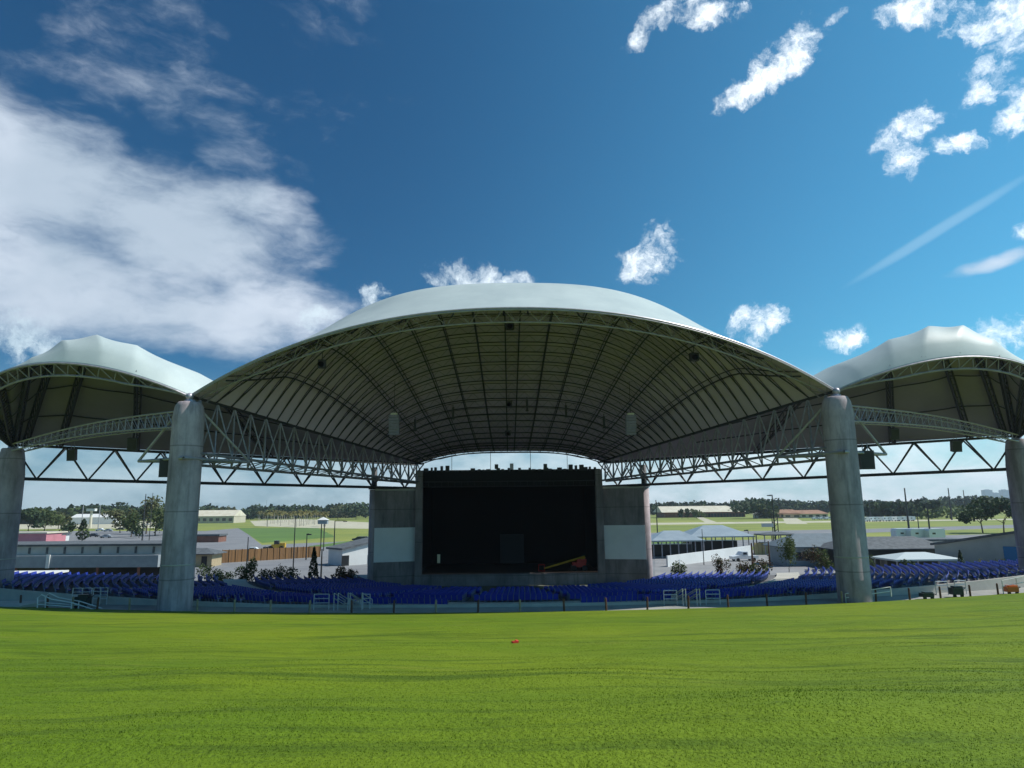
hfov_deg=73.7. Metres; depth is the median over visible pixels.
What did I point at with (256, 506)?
broad tree
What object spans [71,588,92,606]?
guard rail
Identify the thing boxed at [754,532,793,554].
shelter
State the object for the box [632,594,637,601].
stadium seat
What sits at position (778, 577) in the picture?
cross aisle
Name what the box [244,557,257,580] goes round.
shrub
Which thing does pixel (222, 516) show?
exhibition hall
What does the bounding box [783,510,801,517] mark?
farmhouse
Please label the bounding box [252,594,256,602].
stadium seat
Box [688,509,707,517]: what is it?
broad tree
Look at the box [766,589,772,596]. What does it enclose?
stadium seat
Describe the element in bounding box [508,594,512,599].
stadium seat
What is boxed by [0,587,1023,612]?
walkway
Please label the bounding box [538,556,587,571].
boom lift
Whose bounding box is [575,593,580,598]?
stadium seat
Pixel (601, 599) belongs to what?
stadium seat
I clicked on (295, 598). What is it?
stadium seat
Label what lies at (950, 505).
lamp post
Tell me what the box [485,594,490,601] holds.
stadium seat
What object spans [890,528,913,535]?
white trailer
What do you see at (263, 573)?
shrub
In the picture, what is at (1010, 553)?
door
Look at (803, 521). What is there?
field road
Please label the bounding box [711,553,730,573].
shrub
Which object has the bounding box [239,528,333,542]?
green lawn
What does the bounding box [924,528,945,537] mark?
white trailer
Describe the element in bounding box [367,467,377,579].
stage column
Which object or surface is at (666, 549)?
pavilion
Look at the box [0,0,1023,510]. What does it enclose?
sky
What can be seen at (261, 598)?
stadium seat
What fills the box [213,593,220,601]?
stadium seat
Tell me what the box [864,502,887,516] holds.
broad tree
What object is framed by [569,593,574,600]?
stadium seat
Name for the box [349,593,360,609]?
stair handrail
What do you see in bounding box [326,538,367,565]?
ramp building
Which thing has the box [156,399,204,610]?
concrete column
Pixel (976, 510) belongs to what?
oak tree
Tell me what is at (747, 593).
stadium seat
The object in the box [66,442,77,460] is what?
loudspeaker
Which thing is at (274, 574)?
shrub
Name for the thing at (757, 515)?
farmhouse
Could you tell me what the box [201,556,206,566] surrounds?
door
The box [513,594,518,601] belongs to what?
stadium seat
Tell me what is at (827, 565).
shrub
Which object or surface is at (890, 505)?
broad tree
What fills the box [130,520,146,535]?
round tree
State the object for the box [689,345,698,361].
spotlight
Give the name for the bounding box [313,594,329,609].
guard rail
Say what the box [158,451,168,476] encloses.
loudspeaker
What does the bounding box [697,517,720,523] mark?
dirt track
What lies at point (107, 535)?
parked car
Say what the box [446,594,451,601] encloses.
stadium seat
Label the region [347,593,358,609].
stair handrail
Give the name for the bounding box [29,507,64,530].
broad tree
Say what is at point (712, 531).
pavilion
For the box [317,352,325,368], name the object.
spotlight
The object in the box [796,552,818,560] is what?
window
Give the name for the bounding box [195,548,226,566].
kiosk
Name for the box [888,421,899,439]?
loudspeaker
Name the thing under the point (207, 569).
shrub
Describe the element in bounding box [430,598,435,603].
stadium seat
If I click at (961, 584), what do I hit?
guard rail
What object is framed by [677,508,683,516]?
broad tree
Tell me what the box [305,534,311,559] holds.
lamp post
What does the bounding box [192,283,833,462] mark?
central canopy
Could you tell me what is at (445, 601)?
stadium seat
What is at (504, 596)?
stadium seat
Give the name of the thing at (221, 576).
shrub
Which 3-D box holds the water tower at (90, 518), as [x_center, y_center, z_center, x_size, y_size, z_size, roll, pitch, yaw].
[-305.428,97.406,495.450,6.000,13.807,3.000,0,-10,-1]
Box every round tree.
[58,521,78,534]
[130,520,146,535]
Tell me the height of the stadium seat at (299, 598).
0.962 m
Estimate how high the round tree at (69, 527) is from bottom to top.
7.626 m
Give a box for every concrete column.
[0,446,25,586]
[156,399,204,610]
[821,394,872,602]
[1005,437,1023,572]
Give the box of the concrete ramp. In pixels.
[0,600,49,606]
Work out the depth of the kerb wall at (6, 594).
65.99 m
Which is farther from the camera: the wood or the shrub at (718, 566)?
the wood
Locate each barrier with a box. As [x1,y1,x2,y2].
[845,587,891,602]
[1001,576,1023,593]
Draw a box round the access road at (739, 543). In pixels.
[737,534,988,546]
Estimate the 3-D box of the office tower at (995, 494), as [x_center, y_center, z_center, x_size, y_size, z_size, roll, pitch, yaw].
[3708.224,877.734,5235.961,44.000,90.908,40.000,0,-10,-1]
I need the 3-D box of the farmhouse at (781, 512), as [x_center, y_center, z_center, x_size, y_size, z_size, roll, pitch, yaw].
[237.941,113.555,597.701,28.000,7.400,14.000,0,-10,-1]
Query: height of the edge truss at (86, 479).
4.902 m
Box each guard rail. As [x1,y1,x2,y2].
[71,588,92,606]
[92,587,107,604]
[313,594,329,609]
[362,594,370,608]
[663,590,677,604]
[705,590,720,604]
[934,581,948,594]
[954,580,966,593]
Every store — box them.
[197,534,227,541]
[819,536,934,567]
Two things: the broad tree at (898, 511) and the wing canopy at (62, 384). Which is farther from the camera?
the broad tree at (898, 511)
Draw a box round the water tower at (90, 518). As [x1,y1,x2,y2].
[86,509,96,527]
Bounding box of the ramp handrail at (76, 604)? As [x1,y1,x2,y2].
[37,593,100,608]
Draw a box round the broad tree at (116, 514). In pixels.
[100,509,126,532]
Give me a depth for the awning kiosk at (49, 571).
92.23 m
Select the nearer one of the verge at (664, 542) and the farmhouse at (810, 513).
the verge at (664, 542)
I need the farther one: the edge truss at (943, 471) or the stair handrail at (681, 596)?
the edge truss at (943, 471)
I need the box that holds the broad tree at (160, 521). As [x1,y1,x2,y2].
[154,509,164,532]
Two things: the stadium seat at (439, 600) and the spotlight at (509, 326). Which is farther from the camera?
the spotlight at (509, 326)
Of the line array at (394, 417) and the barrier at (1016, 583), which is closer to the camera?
the barrier at (1016, 583)
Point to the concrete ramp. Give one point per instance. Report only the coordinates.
(28, 603)
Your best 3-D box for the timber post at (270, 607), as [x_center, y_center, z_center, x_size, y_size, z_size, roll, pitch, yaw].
[-21.327,19.735,60.321,0.190,1.320,0.190,-9,-14,32]
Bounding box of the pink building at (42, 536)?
[18,531,67,540]
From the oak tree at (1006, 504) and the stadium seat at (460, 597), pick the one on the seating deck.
the stadium seat at (460, 597)
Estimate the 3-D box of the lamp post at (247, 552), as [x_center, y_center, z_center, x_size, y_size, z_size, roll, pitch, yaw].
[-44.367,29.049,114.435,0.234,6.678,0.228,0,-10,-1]
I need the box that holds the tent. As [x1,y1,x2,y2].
[871,552,963,567]
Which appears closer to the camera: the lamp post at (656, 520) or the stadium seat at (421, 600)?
the stadium seat at (421, 600)
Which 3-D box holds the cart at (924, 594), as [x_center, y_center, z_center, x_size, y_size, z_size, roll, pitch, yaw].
[39.325,20.005,64.578,1.290,0.680,0.800,0,-10,-1]
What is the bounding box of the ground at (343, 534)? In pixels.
[19,510,1013,552]
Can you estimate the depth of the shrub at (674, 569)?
96.16 m
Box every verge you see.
[310,541,348,546]
[651,542,682,543]
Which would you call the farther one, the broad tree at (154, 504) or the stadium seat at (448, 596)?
the broad tree at (154, 504)
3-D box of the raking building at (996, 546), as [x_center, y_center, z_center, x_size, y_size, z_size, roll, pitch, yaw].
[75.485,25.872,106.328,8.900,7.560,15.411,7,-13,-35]
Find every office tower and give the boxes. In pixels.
[981,489,992,496]
[993,492,999,497]
[998,489,1009,498]
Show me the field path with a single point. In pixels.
(889, 529)
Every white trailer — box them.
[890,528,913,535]
[906,528,927,537]
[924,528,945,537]
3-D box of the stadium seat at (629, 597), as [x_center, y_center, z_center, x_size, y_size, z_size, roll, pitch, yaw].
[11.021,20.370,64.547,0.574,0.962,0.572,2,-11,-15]
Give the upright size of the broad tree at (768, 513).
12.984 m
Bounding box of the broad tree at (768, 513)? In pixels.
[756,503,779,517]
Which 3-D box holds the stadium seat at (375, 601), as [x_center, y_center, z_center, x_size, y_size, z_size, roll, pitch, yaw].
[-12.762,20.478,64.053,0.574,0.962,0.572,-4,-11,17]
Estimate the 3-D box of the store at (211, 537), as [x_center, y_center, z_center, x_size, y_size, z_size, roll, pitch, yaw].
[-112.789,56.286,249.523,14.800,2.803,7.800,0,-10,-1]
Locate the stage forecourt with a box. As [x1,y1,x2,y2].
[442,584,587,591]
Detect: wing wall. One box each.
[373,488,415,584]
[603,486,646,582]
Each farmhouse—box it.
[753,513,770,517]
[775,509,801,517]
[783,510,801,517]
[800,510,828,517]
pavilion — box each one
[651,530,705,558]
[677,525,754,551]
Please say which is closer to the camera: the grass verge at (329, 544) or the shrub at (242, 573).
the shrub at (242, 573)
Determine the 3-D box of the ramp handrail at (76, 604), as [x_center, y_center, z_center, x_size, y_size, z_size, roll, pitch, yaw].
[-41.212,20.399,63.903,5.767,1.622,1.210,0,-10,-1]
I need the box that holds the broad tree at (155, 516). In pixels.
[147,504,164,535]
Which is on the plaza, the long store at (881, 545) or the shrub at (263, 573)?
the long store at (881, 545)
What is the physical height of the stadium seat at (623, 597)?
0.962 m
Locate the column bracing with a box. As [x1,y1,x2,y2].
[137,393,250,462]
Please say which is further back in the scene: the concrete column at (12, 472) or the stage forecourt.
the stage forecourt
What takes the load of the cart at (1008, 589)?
on the walkway
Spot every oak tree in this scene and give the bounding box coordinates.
[955,496,1000,532]
[971,495,1011,531]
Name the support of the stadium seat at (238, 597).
on the seating deck
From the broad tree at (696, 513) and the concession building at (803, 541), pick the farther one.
the broad tree at (696, 513)
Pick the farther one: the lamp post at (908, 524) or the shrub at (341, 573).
the lamp post at (908, 524)
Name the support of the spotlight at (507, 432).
attached to the central canopy at (433, 356)
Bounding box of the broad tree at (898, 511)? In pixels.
[871,501,919,516]
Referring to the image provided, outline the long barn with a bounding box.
[653,506,744,517]
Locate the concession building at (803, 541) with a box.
[762,533,831,565]
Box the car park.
[205,528,344,560]
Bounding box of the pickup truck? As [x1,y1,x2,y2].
[729,551,758,560]
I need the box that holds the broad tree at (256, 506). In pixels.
[241,504,262,512]
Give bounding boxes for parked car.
[99,534,112,537]
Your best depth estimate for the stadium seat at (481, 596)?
67.77 m
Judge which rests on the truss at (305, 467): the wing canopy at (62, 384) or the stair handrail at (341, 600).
the wing canopy at (62, 384)
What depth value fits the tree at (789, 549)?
101.98 m
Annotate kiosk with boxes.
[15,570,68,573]
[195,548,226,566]
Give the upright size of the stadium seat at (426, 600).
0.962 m
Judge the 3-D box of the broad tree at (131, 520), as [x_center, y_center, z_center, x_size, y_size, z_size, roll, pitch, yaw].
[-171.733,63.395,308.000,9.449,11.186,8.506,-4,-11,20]
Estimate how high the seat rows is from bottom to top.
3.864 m
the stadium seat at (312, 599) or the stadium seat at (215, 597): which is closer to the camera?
the stadium seat at (312, 599)
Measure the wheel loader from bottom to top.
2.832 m
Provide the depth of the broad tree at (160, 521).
325.20 m
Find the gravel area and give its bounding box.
[251,519,368,528]
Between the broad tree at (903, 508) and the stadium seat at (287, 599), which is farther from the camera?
the broad tree at (903, 508)
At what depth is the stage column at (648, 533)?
100.51 m
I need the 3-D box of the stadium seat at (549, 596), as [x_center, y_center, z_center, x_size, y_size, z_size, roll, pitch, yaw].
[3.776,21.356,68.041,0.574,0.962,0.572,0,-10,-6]
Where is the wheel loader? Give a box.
[263,540,285,547]
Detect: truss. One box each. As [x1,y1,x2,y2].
[11,411,173,451]
[18,444,423,488]
[193,396,420,483]
[598,435,1011,486]
[601,391,831,481]
[776,388,886,457]
[852,405,1018,442]
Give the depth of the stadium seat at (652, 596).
64.08 m
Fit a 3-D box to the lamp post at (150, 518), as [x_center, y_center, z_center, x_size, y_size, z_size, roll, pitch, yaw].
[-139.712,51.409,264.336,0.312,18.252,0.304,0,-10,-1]
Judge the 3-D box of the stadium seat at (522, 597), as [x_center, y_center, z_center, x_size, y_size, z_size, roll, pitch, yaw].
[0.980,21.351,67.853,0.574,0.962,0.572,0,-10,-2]
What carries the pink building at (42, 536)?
on the parking lot
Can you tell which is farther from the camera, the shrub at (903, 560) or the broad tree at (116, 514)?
the broad tree at (116, 514)
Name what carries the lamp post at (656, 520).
on the verge at (664, 542)
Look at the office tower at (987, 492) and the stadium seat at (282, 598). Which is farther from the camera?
the office tower at (987, 492)
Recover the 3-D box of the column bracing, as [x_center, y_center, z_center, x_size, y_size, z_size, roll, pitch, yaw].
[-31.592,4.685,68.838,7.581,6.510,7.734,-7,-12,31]
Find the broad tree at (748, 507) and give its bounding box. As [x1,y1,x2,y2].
[728,499,776,517]
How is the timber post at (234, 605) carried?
on the walkway
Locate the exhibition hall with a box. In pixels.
[198,510,245,522]
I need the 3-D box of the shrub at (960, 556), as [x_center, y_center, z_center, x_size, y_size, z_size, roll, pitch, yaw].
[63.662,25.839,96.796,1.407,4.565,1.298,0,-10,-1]
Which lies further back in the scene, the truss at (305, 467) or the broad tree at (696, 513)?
the broad tree at (696, 513)
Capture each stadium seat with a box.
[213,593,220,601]
[236,594,243,602]
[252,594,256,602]
[259,595,267,603]
[280,596,284,603]
[285,596,291,603]
[293,595,297,603]
[297,596,302,603]
[311,596,318,603]
[372,597,377,604]
[377,597,382,604]
[383,598,389,604]
[396,597,401,604]
[401,597,406,604]
[407,597,412,604]
[413,598,418,603]
[418,598,423,603]
[424,598,429,603]
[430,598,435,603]
[436,598,441,603]
[442,598,448,603]
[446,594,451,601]
[451,594,456,599]
[457,594,463,601]
[479,594,484,601]
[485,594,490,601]
[496,594,501,601]
[502,594,507,601]
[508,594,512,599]
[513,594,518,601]
[519,594,524,601]
[530,594,535,601]
[536,594,541,601]
[542,594,546,599]
[547,594,552,601]
[553,593,558,599]
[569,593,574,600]
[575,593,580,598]
[580,596,586,602]
[587,596,592,602]
[593,596,598,601]
[598,596,603,601]
[610,595,615,601]
[615,595,620,601]
[621,595,626,600]
[626,595,631,601]
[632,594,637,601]
[637,594,642,601]
[650,594,655,600]
[655,594,660,600]
[729,590,732,598]
[742,590,749,597]
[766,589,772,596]
[788,587,795,595]
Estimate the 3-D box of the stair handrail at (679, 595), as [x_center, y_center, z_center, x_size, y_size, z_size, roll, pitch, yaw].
[15.210,19.719,62.889,0.090,1.936,2.161,2,-11,-16]
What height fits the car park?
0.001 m
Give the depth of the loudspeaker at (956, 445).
76.31 m
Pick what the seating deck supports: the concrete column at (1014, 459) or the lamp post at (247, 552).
the concrete column at (1014, 459)
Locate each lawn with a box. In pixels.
[0,593,1023,767]
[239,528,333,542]
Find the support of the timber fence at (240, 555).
on the car park
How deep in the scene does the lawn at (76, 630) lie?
11.78 m
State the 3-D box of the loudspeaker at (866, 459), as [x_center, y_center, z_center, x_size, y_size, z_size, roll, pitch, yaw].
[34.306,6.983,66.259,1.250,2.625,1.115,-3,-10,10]
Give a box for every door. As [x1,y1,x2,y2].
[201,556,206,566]
[341,555,348,565]
[1003,546,1017,560]
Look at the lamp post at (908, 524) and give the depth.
306.37 m
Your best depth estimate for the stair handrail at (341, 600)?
61.93 m
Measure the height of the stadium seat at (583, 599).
0.962 m
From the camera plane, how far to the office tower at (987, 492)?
5165.19 m
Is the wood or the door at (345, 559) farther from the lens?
the wood
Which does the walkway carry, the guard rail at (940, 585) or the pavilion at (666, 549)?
the guard rail at (940, 585)
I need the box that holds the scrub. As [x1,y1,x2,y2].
[912,505,988,518]
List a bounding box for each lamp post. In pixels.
[141,494,145,539]
[149,495,152,539]
[245,537,248,577]
[292,518,295,570]
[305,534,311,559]
[320,549,322,577]
[656,504,657,543]
[751,543,753,564]
[767,495,775,539]
[768,541,770,565]
[904,488,909,527]
[926,503,929,528]
[948,488,952,519]
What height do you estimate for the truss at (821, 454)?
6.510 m
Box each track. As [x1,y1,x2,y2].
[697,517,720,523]
[783,518,806,523]
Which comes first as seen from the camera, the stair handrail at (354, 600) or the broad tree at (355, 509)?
the stair handrail at (354, 600)
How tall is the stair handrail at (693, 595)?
1.936 m
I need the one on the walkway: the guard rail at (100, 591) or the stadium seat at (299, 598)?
the guard rail at (100, 591)
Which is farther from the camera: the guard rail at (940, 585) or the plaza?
the plaza
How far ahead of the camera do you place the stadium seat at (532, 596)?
67.72 m
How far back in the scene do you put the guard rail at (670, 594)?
62.52 m
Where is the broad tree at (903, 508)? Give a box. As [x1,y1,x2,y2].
[895,501,922,517]
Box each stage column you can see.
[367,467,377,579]
[641,465,652,578]
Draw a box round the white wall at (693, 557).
[666,545,750,566]
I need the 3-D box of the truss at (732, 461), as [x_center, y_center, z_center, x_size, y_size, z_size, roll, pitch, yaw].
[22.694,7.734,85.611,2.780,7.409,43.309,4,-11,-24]
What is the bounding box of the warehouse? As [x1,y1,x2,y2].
[71,514,125,523]
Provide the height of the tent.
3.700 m
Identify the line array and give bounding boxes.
[389,389,399,434]
[625,383,635,434]
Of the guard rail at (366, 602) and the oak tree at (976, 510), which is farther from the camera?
the oak tree at (976, 510)
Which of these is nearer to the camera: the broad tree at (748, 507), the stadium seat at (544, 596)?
the stadium seat at (544, 596)
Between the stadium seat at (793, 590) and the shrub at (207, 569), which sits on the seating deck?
the stadium seat at (793, 590)
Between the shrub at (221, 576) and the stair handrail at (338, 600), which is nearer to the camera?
the stair handrail at (338, 600)
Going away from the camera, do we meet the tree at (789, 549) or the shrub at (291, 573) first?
the shrub at (291, 573)
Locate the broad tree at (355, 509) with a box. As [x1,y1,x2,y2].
[337,503,368,515]
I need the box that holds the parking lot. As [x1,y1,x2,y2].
[19,531,204,547]
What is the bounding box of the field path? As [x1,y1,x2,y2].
[651,525,1013,534]
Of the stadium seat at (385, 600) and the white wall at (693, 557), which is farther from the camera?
the white wall at (693, 557)
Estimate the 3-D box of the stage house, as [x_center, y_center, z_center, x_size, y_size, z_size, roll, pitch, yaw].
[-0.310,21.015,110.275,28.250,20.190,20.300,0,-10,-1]
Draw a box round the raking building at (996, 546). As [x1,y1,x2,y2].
[930,531,1017,563]
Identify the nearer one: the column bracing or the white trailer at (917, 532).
the column bracing
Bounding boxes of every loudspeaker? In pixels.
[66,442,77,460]
[127,427,138,449]
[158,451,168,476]
[858,442,874,468]
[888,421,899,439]
[950,430,961,451]
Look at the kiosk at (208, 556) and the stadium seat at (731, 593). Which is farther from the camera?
the kiosk at (208, 556)
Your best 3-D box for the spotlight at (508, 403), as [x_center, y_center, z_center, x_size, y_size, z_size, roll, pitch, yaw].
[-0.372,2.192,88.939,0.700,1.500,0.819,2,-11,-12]
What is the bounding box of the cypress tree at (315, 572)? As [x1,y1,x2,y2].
[308,547,318,578]
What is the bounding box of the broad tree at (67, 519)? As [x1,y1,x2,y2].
[53,509,72,528]
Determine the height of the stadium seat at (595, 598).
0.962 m
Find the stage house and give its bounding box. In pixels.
[414,450,605,585]
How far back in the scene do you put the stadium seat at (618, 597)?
64.09 m
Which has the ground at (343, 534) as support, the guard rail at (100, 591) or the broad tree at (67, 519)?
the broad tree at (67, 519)
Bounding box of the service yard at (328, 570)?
[194,556,654,580]
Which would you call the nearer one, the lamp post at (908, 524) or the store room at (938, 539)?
the store room at (938, 539)
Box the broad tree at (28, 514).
[20,508,45,531]
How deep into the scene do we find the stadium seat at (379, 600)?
63.73 m
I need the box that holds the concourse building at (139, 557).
[15,540,161,579]
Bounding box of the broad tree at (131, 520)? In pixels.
[118,512,141,536]
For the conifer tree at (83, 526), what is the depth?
269.56 m
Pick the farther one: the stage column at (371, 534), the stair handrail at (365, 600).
the stage column at (371, 534)
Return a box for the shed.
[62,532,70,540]
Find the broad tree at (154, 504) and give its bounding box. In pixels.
[122,495,164,533]
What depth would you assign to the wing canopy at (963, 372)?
77.68 m
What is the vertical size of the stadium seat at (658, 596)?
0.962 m
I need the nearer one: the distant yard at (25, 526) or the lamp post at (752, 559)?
the lamp post at (752, 559)
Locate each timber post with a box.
[233,599,235,611]
[269,600,271,611]
[687,596,689,608]
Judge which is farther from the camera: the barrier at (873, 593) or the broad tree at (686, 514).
the broad tree at (686, 514)
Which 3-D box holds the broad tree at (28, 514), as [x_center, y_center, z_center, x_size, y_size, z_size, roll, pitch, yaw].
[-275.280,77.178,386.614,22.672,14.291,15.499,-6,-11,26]
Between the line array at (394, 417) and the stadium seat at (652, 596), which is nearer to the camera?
the stadium seat at (652, 596)
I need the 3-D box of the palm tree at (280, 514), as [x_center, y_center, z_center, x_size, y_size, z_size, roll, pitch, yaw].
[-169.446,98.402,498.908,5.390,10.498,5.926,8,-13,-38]
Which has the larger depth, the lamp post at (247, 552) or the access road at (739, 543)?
the access road at (739, 543)
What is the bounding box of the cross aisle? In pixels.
[223,572,799,604]
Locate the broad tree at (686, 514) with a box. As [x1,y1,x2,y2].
[684,508,689,517]
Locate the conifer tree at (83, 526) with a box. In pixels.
[75,519,89,540]
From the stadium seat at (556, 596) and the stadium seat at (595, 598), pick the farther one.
the stadium seat at (556, 596)
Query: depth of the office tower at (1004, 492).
5285.31 m
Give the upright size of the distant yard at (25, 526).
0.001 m
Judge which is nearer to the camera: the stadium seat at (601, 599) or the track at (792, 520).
the stadium seat at (601, 599)
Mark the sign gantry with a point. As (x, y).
(767, 525)
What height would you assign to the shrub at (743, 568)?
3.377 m
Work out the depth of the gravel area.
543.92 m
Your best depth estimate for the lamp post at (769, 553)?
126.39 m
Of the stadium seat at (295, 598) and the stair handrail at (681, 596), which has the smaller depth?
the stair handrail at (681, 596)
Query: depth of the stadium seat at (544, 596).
67.81 m
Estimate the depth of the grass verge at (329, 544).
221.09 m
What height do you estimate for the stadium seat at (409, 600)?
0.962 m
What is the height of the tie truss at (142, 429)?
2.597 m
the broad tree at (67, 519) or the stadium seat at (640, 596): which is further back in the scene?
the broad tree at (67, 519)
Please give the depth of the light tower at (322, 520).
187.47 m
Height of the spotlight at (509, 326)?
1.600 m
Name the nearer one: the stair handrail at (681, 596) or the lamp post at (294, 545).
the stair handrail at (681, 596)
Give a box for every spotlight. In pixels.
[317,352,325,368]
[505,430,510,435]
[506,323,513,330]
[506,401,511,406]
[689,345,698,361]
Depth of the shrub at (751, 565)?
95.74 m
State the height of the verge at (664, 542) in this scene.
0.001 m
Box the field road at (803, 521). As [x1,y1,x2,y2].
[651,519,1012,524]
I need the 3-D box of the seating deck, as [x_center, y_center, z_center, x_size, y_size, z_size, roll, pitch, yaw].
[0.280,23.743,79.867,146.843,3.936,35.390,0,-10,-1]
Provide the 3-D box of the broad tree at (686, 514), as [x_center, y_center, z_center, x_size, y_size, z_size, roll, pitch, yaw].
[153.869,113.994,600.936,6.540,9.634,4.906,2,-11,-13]
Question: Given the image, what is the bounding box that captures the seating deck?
[0,567,1021,604]
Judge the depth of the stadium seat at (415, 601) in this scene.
63.81 m
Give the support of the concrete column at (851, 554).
on the walkway
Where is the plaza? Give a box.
[655,550,834,575]
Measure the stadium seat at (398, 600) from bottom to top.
0.962 m
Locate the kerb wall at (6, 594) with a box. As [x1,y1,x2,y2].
[0,575,1023,607]
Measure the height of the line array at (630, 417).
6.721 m
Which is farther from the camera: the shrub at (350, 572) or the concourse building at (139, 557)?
the concourse building at (139, 557)
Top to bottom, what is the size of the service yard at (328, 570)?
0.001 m
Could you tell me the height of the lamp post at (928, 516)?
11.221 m
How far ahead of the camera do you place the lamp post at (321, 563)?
112.77 m
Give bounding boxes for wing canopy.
[0,335,413,462]
[608,325,1023,460]
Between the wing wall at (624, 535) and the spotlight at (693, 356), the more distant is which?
the wing wall at (624, 535)
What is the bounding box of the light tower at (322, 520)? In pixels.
[318,517,328,550]
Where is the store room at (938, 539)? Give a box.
[921,537,960,541]
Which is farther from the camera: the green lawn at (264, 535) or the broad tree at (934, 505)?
the broad tree at (934, 505)
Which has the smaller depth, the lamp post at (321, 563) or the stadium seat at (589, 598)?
the stadium seat at (589, 598)
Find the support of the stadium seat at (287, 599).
on the seating deck
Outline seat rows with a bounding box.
[2,559,1023,601]
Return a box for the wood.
[20,495,1009,523]
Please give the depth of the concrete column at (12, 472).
76.30 m
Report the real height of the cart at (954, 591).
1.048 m
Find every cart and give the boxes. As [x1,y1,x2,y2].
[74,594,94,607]
[918,591,935,598]
[948,586,964,596]
[1002,585,1020,593]
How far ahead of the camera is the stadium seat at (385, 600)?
63.56 m
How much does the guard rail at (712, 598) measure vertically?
1.335 m
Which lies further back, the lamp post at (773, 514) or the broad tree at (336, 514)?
the broad tree at (336, 514)
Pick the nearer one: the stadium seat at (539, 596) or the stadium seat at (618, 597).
the stadium seat at (618, 597)
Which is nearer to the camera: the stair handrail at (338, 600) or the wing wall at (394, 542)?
the stair handrail at (338, 600)
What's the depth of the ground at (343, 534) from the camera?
386.30 m
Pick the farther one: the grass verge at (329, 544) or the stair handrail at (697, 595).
the grass verge at (329, 544)
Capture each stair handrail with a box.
[333,593,345,610]
[337,593,348,610]
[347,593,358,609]
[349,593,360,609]
[361,592,372,609]
[671,588,683,605]
[674,588,686,605]
[686,588,697,605]
[688,588,700,605]
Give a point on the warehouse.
(77, 518)
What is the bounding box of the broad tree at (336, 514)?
[331,505,350,517]
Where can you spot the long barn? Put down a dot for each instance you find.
(672, 511)
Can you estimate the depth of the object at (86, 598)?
64.51 m
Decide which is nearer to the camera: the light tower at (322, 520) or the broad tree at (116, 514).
the light tower at (322, 520)
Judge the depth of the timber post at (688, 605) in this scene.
59.97 m
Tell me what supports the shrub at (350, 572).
on the service yard at (328, 570)
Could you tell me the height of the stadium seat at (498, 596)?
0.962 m
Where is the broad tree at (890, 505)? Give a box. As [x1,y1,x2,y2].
[867,501,902,515]
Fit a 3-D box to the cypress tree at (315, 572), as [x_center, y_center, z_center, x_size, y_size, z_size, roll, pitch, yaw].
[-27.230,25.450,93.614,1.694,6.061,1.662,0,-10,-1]
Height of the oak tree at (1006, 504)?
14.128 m
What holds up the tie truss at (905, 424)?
attached to the concrete column at (851, 554)
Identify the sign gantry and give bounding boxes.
[761,513,778,540]
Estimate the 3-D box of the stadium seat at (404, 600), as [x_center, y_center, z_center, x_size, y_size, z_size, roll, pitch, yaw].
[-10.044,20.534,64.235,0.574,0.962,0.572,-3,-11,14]
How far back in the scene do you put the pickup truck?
137.41 m
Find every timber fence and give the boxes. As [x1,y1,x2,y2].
[222,546,320,562]
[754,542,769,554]
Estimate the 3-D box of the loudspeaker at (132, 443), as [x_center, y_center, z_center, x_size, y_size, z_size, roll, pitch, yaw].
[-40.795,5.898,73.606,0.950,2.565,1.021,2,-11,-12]
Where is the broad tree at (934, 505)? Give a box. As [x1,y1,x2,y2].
[907,499,941,516]
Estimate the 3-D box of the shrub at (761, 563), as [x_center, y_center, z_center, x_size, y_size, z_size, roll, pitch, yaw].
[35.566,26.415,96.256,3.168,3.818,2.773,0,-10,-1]
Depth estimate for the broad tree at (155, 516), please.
317.39 m
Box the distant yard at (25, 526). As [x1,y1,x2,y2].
[19,521,154,528]
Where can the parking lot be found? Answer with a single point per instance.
(122, 536)
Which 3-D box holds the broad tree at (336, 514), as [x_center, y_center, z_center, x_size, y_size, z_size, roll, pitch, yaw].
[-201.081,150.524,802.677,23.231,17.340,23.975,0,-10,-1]
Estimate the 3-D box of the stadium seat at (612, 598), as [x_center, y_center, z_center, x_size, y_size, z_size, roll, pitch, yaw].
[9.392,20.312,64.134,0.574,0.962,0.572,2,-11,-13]
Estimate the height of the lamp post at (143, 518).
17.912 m
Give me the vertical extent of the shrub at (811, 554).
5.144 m
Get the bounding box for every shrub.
[196,563,221,580]
[213,568,235,580]
[234,564,249,580]
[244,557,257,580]
[256,568,270,579]
[269,565,285,579]
[274,563,299,578]
[331,565,345,578]
[342,568,359,578]
[670,560,686,574]
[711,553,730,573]
[735,561,750,574]
[749,563,767,574]
[751,558,772,574]
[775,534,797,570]
[798,545,827,567]
[813,546,834,572]
[899,559,915,564]
[958,550,963,562]
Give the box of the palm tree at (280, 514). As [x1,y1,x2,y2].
[277,511,284,525]

